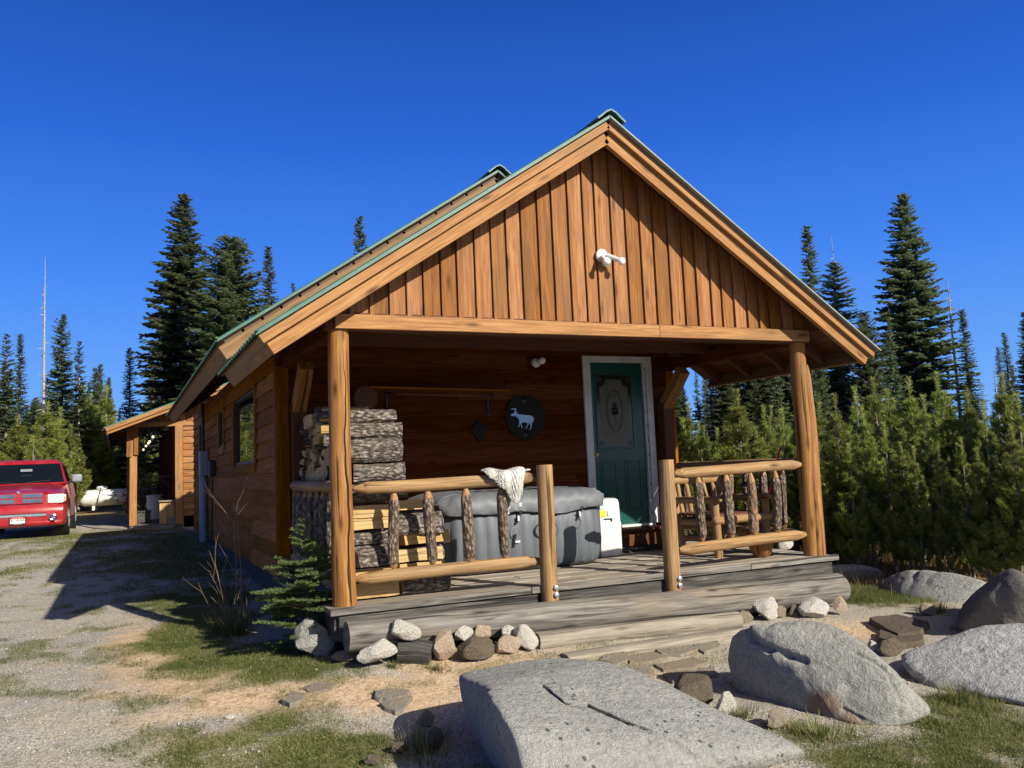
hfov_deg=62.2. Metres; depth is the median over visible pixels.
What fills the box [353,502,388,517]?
firewood log
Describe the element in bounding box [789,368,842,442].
fir tree
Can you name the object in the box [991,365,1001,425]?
dead tree
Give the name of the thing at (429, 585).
firewood log
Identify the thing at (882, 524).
pine tree
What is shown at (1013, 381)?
fir tree
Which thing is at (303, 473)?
firewood log
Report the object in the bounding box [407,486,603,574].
hot tub
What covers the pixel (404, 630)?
rock
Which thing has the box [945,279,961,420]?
dead tree
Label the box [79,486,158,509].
propane tank
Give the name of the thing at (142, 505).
leafy shrub
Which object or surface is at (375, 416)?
firewood log
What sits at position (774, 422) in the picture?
pine tree
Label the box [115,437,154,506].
pine tree
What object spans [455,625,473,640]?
rock
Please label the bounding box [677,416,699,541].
pine tree
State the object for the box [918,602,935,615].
rock
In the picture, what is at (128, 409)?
fir tree
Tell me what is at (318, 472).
firewood log
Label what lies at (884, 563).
grass
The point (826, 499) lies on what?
pine tree
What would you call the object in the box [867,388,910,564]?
pine tree
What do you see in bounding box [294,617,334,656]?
rock
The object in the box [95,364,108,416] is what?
fir tree
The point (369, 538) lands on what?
firewood log
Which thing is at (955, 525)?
pine tree
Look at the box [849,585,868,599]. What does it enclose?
grass tuft
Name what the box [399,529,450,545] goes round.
firewood log
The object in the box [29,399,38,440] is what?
fir tree
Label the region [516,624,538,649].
rock
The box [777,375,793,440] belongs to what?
fir tree
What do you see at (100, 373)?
fir tree
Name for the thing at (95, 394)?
fir tree
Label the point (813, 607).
rock
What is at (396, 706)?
flagstone
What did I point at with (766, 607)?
rock
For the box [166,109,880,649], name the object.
log cabin
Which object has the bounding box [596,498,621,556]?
spa pump
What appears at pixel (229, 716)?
rock
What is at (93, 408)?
pine tree
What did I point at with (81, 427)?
fir tree
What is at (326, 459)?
firewood log
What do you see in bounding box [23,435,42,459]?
pine tree
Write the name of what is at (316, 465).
firewood log
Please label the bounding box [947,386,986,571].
pine tree
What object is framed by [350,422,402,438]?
firewood log
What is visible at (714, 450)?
pine tree
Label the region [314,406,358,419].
firewood log
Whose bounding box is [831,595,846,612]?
rock
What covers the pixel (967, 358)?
fir tree
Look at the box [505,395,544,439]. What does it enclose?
elk plaque
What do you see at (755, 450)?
pine tree
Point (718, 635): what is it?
step log
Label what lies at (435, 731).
rock
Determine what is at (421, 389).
wall shelf
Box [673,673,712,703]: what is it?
rock
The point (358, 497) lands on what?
firewood log
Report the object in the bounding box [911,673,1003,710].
grass tuft
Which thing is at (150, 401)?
fir tree
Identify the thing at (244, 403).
window
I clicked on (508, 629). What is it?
rock
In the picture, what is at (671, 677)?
flagstone
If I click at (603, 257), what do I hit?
security light
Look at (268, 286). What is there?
fir tree
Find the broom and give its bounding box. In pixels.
[750,447,781,551]
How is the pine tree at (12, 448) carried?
on the ground at (56, 719)
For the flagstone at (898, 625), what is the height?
0.153 m
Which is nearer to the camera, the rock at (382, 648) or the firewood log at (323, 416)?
the rock at (382, 648)
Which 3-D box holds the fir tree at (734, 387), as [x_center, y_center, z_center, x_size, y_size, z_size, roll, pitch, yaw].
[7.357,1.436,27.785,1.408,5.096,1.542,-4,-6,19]
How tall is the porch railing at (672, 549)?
1.192 m
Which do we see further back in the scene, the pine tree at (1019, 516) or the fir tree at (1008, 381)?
the fir tree at (1008, 381)
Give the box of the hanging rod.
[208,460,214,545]
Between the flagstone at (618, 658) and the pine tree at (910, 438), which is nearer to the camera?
the flagstone at (618, 658)
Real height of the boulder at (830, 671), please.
0.569 m
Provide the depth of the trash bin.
27.12 m
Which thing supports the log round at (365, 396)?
on the firewood log at (375, 416)
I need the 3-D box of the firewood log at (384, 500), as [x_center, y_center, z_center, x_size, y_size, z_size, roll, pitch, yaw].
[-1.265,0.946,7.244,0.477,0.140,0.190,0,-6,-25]
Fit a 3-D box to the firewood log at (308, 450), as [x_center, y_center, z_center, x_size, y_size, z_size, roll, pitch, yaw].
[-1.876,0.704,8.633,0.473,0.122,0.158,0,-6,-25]
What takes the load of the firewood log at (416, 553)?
on the firewood log at (417, 564)
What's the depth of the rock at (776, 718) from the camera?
4.98 m
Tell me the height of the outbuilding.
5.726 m
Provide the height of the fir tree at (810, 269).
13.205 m
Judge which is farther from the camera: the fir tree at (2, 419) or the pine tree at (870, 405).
the fir tree at (2, 419)
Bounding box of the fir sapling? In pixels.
[250,517,338,655]
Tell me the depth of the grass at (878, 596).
5.46 m
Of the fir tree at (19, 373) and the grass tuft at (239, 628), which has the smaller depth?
the grass tuft at (239, 628)
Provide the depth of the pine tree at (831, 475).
11.05 m
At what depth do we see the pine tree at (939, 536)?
9.67 m
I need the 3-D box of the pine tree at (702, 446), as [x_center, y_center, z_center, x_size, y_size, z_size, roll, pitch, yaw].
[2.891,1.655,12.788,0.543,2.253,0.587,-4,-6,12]
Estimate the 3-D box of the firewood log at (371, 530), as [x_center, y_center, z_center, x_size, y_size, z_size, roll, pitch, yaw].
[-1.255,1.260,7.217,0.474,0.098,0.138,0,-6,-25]
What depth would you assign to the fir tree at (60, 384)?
46.09 m
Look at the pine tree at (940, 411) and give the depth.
11.60 m
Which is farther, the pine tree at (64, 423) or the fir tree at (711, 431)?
the pine tree at (64, 423)
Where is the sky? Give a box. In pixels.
[0,0,1023,441]
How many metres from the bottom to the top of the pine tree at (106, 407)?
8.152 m
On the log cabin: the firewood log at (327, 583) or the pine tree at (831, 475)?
the firewood log at (327, 583)
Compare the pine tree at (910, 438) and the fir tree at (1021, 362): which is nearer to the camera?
the pine tree at (910, 438)
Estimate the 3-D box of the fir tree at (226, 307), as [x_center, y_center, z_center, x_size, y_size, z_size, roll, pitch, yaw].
[-12.493,-0.453,38.105,6.085,12.759,6.485,1,-7,-31]
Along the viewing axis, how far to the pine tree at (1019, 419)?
9.65 m
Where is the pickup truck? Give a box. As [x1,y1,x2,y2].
[0,460,81,535]
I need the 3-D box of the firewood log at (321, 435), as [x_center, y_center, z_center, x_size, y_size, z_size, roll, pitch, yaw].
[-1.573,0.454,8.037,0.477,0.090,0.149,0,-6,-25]
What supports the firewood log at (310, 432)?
on the firewood log
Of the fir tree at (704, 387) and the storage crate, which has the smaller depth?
the storage crate
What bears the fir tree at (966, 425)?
on the ground at (56, 719)
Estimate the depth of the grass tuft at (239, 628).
7.66 m
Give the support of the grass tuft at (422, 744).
on the ground at (56, 719)
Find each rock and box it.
[224,714,235,719]
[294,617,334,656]
[331,650,357,660]
[357,638,396,663]
[364,754,380,763]
[389,741,408,753]
[391,619,420,640]
[420,709,434,726]
[427,726,443,748]
[432,629,455,660]
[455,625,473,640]
[457,636,494,659]
[473,625,490,637]
[496,634,520,653]
[502,624,513,635]
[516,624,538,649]
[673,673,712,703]
[716,691,736,713]
[739,611,752,623]
[753,596,777,619]
[767,708,786,728]
[777,606,785,616]
[778,541,793,549]
[789,604,799,617]
[798,596,829,617]
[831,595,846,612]
[867,640,877,652]
[877,637,904,656]
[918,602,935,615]
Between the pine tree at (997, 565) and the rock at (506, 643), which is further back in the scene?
the pine tree at (997, 565)
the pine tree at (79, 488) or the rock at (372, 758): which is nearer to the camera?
the rock at (372, 758)
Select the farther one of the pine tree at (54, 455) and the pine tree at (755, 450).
the pine tree at (54, 455)
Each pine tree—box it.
[0,415,29,460]
[0,452,6,460]
[20,401,72,480]
[22,404,36,441]
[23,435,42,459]
[41,407,77,468]
[48,451,69,474]
[50,419,75,470]
[63,424,92,502]
[68,451,83,504]
[72,384,91,507]
[76,393,104,508]
[76,411,110,510]
[79,413,122,510]
[98,384,118,506]
[113,444,124,508]
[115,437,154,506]
[147,437,158,487]
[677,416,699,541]
[680,461,699,541]
[682,402,702,460]
[689,421,712,540]
[699,425,714,460]
[709,389,764,536]
[709,427,725,538]
[735,426,786,536]
[758,404,783,458]
[766,415,780,452]
[767,405,783,452]
[769,456,802,550]
[770,407,798,502]
[786,415,822,458]
[787,454,802,551]
[796,441,840,554]
[815,401,830,554]
[821,393,863,563]
[821,440,849,564]
[833,442,878,564]
[843,385,879,556]
[843,403,889,567]
[855,375,905,553]
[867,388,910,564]
[868,421,908,573]
[882,441,929,569]
[890,376,936,564]
[890,397,911,461]
[903,445,935,569]
[905,415,917,458]
[910,393,953,571]
[920,442,963,572]
[927,371,964,561]
[927,395,974,571]
[944,436,985,577]
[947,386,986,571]
[956,449,1009,581]
[968,401,1005,504]
[981,372,1023,573]
[982,455,1022,574]
[991,422,1023,572]
[992,392,1023,562]
[1013,481,1023,561]
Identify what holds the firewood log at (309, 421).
on the firewood log at (310, 432)
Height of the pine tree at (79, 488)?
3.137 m
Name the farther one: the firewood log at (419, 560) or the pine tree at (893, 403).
the pine tree at (893, 403)
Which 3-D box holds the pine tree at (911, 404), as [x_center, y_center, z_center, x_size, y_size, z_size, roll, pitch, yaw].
[5.404,1.208,11.276,0.862,2.691,0.884,2,-7,-40]
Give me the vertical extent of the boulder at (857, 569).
0.287 m
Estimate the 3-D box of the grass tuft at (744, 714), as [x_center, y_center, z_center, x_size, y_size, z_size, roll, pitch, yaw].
[1.442,2.007,5.220,0.321,0.092,0.386,-2,-6,-4]
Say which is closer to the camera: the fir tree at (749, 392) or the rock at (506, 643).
the rock at (506, 643)
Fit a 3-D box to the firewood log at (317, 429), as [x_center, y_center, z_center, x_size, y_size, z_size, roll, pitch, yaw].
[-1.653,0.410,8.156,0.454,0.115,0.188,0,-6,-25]
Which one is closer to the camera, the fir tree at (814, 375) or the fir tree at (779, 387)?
the fir tree at (814, 375)
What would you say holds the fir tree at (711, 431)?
on the ground at (56, 719)
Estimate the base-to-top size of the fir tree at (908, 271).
12.381 m
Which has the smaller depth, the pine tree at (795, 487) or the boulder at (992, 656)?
the boulder at (992, 656)
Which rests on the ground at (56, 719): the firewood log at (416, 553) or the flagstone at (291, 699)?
the flagstone at (291, 699)
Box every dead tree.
[35,278,50,443]
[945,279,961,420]
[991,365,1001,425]
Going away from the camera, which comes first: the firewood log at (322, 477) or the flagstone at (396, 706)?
the flagstone at (396, 706)
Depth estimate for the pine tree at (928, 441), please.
10.76 m
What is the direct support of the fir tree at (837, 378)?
on the ground at (56, 719)
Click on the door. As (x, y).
(616, 388)
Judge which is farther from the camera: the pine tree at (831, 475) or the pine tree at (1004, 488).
the pine tree at (831, 475)
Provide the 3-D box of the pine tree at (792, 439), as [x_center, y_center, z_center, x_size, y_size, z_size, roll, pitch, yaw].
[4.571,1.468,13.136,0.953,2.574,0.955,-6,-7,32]
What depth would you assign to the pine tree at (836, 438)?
11.63 m
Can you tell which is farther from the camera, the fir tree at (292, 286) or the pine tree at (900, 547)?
the fir tree at (292, 286)
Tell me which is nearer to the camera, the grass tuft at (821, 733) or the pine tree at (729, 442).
the grass tuft at (821, 733)
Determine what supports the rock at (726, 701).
on the ground at (56, 719)
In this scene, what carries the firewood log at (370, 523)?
on the firewood log at (369, 538)
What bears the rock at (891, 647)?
on the ground at (56, 719)
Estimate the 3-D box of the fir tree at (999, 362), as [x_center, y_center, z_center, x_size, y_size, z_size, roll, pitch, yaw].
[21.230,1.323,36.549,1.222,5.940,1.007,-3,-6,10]
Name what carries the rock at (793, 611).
on the ground at (56, 719)
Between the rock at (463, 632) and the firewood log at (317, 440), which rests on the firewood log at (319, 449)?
the firewood log at (317, 440)
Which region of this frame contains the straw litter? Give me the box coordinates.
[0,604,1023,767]
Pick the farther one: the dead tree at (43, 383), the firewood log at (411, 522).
the dead tree at (43, 383)
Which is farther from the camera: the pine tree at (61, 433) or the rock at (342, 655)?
the pine tree at (61, 433)
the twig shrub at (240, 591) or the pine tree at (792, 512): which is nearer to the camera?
the twig shrub at (240, 591)
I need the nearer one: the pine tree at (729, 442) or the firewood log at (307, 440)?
the firewood log at (307, 440)
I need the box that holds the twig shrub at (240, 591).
[188,479,265,627]
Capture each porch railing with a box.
[290,480,331,580]
[353,464,558,601]
[658,459,806,591]
[675,458,797,535]
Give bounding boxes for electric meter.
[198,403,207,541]
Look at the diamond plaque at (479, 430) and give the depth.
9.86 m
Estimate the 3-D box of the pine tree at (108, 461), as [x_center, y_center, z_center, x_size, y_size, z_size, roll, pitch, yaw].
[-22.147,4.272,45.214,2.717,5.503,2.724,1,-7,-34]
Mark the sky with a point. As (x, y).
(284, 124)
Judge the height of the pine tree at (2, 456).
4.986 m
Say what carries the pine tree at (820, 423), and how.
on the ground at (56, 719)
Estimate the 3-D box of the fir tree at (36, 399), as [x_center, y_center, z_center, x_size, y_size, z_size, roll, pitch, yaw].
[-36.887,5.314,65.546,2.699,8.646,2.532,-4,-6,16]
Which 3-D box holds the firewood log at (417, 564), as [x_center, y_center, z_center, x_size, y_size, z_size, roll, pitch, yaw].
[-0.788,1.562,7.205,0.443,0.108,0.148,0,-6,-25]
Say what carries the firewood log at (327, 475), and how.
on the firewood log
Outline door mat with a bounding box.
[622,543,662,552]
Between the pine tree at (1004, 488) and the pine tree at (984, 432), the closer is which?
the pine tree at (1004, 488)
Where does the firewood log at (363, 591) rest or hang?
on the log cabin
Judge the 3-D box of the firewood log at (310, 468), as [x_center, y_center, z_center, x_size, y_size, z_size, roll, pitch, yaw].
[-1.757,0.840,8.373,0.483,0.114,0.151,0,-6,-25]
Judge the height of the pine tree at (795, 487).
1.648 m
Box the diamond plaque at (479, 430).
[471,419,486,442]
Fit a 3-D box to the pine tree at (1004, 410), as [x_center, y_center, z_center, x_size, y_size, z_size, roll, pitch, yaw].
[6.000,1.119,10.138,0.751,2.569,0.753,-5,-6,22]
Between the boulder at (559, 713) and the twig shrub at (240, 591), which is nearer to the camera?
the boulder at (559, 713)
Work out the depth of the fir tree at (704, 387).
35.20 m
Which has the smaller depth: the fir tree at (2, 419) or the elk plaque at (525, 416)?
the elk plaque at (525, 416)
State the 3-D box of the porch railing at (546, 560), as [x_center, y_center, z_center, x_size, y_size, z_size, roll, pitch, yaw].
[-0.448,1.280,7.053,1.715,1.152,0.211,-1,-6,-17]
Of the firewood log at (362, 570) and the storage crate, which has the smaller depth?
the firewood log at (362, 570)
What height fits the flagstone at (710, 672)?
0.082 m
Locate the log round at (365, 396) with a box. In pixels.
[353,386,377,409]
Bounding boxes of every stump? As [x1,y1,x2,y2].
[397,639,434,664]
[749,533,772,557]
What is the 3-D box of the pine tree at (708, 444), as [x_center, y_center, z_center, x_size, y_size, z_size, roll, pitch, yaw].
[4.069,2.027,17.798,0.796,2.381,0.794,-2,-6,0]
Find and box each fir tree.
[0,334,22,452]
[0,365,13,425]
[8,333,32,452]
[21,406,29,433]
[26,397,41,435]
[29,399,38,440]
[33,314,85,442]
[37,377,52,421]
[63,340,98,511]
[86,367,104,416]
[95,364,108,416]
[95,365,102,398]
[103,377,113,424]
[111,347,147,488]
[121,192,213,493]
[140,370,156,445]
[162,234,268,434]
[259,246,279,306]
[289,283,295,293]
[352,216,366,254]
[675,396,696,449]
[676,385,697,447]
[677,388,701,450]
[691,372,706,447]
[699,378,713,446]
[701,379,711,457]
[703,380,747,455]
[706,379,715,445]
[714,383,746,432]
[729,383,750,450]
[738,378,775,455]
[741,378,788,441]
[750,380,764,439]
[765,376,787,415]
[765,376,793,440]
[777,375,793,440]
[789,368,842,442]
[799,225,842,446]
[810,371,825,443]
[815,261,888,464]
[839,312,891,437]
[871,192,981,448]
[885,319,907,435]
[955,308,992,440]
[961,403,979,442]
[993,347,1006,438]
[998,332,1021,439]
[1010,312,1023,415]
[1010,366,1023,414]
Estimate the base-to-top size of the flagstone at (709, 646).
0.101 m
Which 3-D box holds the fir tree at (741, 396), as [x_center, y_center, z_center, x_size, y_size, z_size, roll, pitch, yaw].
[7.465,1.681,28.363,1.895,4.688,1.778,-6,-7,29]
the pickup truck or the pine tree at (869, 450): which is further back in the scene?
the pickup truck
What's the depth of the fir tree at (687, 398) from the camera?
33.05 m
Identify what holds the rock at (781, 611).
on the ground at (56, 719)
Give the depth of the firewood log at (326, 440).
7.78 m
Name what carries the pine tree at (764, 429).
on the ground at (56, 719)
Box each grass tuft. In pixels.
[203,608,272,640]
[349,711,477,767]
[380,657,409,671]
[419,659,454,674]
[721,701,764,720]
[781,702,878,755]
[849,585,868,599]
[906,596,958,615]
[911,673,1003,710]
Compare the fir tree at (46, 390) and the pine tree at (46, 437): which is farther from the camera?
the fir tree at (46, 390)
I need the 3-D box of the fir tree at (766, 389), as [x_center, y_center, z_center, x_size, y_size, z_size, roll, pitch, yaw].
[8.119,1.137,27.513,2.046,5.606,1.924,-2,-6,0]
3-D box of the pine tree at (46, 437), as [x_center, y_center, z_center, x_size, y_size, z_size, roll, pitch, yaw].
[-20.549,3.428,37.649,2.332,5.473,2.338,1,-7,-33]
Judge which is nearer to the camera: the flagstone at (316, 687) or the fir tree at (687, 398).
the flagstone at (316, 687)
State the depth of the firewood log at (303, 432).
8.65 m
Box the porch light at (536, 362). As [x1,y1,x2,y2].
[531,357,545,367]
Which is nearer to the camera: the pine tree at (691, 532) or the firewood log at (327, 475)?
the firewood log at (327, 475)
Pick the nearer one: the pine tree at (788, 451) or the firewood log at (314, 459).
the firewood log at (314, 459)
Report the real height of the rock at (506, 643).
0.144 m
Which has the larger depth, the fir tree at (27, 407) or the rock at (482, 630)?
the fir tree at (27, 407)
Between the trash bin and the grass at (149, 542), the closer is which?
the grass at (149, 542)
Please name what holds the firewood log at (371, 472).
on the firewood log at (358, 497)
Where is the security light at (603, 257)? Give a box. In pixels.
[596,249,624,266]
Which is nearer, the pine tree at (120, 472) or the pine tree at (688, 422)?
the pine tree at (688, 422)
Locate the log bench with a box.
[675,476,772,557]
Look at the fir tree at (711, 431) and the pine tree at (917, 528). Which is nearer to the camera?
the pine tree at (917, 528)
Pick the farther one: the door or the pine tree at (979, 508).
the door
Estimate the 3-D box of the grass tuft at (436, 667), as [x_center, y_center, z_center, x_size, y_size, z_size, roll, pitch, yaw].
[-0.591,2.093,6.271,0.352,0.086,0.254,-3,-6,1]
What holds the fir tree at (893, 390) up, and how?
on the ground at (56, 719)
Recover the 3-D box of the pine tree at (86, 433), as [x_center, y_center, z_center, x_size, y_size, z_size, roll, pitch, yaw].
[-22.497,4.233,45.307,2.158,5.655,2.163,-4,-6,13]
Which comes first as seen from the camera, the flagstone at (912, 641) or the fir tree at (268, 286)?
the flagstone at (912, 641)
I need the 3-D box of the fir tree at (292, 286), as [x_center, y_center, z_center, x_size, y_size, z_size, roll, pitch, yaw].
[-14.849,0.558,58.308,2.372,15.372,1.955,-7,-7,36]
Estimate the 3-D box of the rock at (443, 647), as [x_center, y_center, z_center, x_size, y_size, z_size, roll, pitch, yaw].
[-0.524,1.980,6.442,0.181,0.235,0.133,0,-6,-25]
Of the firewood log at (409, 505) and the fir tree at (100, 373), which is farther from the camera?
the fir tree at (100, 373)
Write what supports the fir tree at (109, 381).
on the ground at (56, 719)
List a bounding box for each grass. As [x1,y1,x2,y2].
[0,526,245,607]
[0,581,1023,767]
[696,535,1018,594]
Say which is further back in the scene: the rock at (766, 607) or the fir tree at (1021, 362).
the fir tree at (1021, 362)
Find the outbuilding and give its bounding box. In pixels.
[102,382,228,529]
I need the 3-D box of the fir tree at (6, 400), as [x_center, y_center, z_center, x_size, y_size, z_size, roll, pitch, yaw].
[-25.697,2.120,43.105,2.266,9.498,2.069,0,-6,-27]
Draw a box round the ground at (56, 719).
[0,505,1023,767]
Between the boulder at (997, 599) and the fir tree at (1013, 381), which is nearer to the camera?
the boulder at (997, 599)
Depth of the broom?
9.09 m
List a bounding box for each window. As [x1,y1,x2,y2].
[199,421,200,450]
[217,403,224,454]
[232,380,257,473]
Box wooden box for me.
[158,500,174,523]
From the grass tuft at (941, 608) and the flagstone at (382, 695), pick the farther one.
the grass tuft at (941, 608)
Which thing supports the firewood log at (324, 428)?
on the firewood log at (326, 440)
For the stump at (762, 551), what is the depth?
8.63 m
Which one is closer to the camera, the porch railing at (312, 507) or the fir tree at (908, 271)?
the porch railing at (312, 507)
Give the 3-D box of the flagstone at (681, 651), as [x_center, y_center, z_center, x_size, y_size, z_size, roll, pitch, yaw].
[1.352,2.165,6.811,0.409,0.096,0.234,0,-6,-25]
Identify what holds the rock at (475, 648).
on the ground at (56, 719)
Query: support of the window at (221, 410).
in the log cabin
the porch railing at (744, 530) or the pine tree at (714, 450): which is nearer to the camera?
the porch railing at (744, 530)
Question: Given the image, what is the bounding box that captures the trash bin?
[146,495,164,519]
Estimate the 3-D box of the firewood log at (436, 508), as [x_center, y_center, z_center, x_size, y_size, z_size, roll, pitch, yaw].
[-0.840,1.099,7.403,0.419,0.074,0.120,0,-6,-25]
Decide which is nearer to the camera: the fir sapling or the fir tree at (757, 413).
the fir sapling
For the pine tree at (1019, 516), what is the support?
on the ground at (56, 719)
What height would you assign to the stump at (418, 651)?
0.230 m
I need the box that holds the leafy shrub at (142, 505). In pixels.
[115,463,163,512]
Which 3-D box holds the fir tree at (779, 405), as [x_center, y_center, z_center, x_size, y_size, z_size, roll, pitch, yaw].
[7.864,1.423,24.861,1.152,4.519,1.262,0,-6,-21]
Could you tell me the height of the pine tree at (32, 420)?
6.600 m
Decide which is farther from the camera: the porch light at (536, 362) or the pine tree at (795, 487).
the pine tree at (795, 487)
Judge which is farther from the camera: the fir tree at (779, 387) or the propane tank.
the propane tank
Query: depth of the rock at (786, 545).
9.82 m
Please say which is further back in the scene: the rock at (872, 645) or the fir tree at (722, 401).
the fir tree at (722, 401)
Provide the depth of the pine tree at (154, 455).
64.94 m
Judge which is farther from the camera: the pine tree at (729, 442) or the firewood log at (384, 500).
the pine tree at (729, 442)
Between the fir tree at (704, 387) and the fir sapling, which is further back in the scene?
the fir tree at (704, 387)
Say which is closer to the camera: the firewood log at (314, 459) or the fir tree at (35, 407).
the firewood log at (314, 459)
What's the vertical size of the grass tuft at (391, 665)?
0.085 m
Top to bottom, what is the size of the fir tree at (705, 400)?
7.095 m
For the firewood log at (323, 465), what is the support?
on the firewood log at (322, 477)
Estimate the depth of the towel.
7.19 m
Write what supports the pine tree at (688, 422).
on the ground at (56, 719)
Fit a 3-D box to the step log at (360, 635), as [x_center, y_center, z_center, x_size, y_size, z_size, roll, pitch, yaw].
[1.004,1.982,7.423,4.965,0.372,0.310,0,-6,-25]
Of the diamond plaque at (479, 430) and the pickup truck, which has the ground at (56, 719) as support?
the pickup truck
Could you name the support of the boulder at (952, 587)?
on the ground at (56, 719)
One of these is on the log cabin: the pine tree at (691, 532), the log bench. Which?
the log bench
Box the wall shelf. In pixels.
[369,386,509,414]
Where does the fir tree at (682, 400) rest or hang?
on the ground at (56, 719)
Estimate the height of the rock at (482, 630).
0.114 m
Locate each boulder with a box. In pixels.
[459,658,803,767]
[728,620,929,725]
[832,564,885,579]
[876,570,985,603]
[901,623,1023,704]
[957,569,1023,630]
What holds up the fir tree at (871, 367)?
on the ground at (56, 719)
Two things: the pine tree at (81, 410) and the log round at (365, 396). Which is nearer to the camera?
the log round at (365, 396)
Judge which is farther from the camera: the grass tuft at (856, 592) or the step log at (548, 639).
the grass tuft at (856, 592)
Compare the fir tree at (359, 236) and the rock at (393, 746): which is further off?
the fir tree at (359, 236)
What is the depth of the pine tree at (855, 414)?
12.06 m
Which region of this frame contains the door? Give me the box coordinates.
[590,363,649,524]
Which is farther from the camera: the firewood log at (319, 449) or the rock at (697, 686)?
the firewood log at (319, 449)
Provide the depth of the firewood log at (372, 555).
6.93 m
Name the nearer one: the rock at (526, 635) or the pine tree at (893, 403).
the rock at (526, 635)
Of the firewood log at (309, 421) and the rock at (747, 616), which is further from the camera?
the firewood log at (309, 421)
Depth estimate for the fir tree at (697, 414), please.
33.27 m
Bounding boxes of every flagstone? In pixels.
[281,692,305,707]
[300,682,336,693]
[373,688,410,701]
[379,696,412,715]
[599,651,629,664]
[625,664,653,677]
[628,651,669,663]
[653,657,709,672]
[655,645,700,657]
[662,669,689,683]
[688,666,717,678]
[693,640,721,654]
[869,614,929,635]
[878,630,924,648]
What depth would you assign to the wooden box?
24.01 m
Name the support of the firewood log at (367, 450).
on the firewood log at (371, 472)
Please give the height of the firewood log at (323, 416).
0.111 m
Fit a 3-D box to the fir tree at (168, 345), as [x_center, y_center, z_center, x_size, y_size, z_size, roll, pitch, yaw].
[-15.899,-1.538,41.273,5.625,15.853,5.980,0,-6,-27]
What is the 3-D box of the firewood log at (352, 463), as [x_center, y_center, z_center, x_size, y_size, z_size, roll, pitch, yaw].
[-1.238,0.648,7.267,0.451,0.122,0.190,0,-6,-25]
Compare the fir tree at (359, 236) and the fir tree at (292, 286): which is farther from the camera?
the fir tree at (292, 286)
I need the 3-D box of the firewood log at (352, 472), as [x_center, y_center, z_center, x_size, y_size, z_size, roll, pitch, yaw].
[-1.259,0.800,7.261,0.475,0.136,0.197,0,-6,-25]
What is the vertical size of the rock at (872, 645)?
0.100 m
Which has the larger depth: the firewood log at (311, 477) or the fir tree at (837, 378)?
the fir tree at (837, 378)
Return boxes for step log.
[343,573,850,652]
[534,611,743,649]
[560,626,745,658]
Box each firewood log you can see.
[300,426,308,435]
[301,469,306,480]
[303,414,316,429]
[305,434,311,444]
[306,448,310,458]
[307,459,312,470]
[308,464,313,473]
[309,429,312,439]
[309,472,314,480]
[312,436,323,444]
[312,454,318,463]
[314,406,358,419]
[314,423,321,432]
[314,463,320,471]
[314,467,324,480]
[316,417,328,424]
[316,446,322,454]
[319,411,328,421]
[319,430,328,437]
[319,474,329,480]
[321,424,328,432]
[321,460,328,471]
[322,406,368,410]
[324,435,328,445]
[324,448,328,464]
[325,466,329,479]
[325,579,331,587]
[350,409,396,422]
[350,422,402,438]
[351,438,402,462]
[351,461,392,466]
[351,470,353,483]
[352,484,407,501]
[353,462,405,484]
[353,499,389,503]
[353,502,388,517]
[353,516,387,530]
[354,528,387,532]
[354,530,387,546]
[355,544,387,567]
[355,564,391,575]
[356,581,399,598]
[397,560,444,567]
[398,544,444,563]
[399,499,422,510]
[399,505,439,512]
[399,510,443,534]
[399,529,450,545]
[399,544,442,562]
[399,576,450,594]
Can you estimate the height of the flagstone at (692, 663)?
0.092 m
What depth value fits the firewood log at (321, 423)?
7.90 m
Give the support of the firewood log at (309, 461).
on the firewood log at (303, 473)
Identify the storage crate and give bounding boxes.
[137,510,150,522]
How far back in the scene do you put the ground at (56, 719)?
5.98 m
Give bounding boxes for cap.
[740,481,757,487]
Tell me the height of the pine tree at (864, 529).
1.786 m
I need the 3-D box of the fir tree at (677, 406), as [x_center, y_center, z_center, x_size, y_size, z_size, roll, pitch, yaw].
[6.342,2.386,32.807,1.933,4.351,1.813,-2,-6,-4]
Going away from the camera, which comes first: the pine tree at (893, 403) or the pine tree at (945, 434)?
the pine tree at (945, 434)
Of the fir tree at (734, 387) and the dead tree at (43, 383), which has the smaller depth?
the fir tree at (734, 387)
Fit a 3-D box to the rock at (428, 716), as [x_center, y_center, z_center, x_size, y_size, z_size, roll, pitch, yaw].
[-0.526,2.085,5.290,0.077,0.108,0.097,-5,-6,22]
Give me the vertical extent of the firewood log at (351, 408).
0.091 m
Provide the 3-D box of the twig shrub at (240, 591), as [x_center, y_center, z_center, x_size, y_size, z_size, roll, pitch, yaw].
[-2.667,1.584,7.953,0.745,1.429,0.625,0,-6,-25]
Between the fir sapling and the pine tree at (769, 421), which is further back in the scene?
the pine tree at (769, 421)
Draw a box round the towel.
[480,466,530,514]
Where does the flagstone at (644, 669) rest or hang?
on the ground at (56, 719)
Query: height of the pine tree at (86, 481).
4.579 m
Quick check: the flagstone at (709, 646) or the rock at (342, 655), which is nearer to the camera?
the rock at (342, 655)
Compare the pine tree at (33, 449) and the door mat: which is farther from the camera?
the pine tree at (33, 449)
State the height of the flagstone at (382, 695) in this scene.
0.106 m

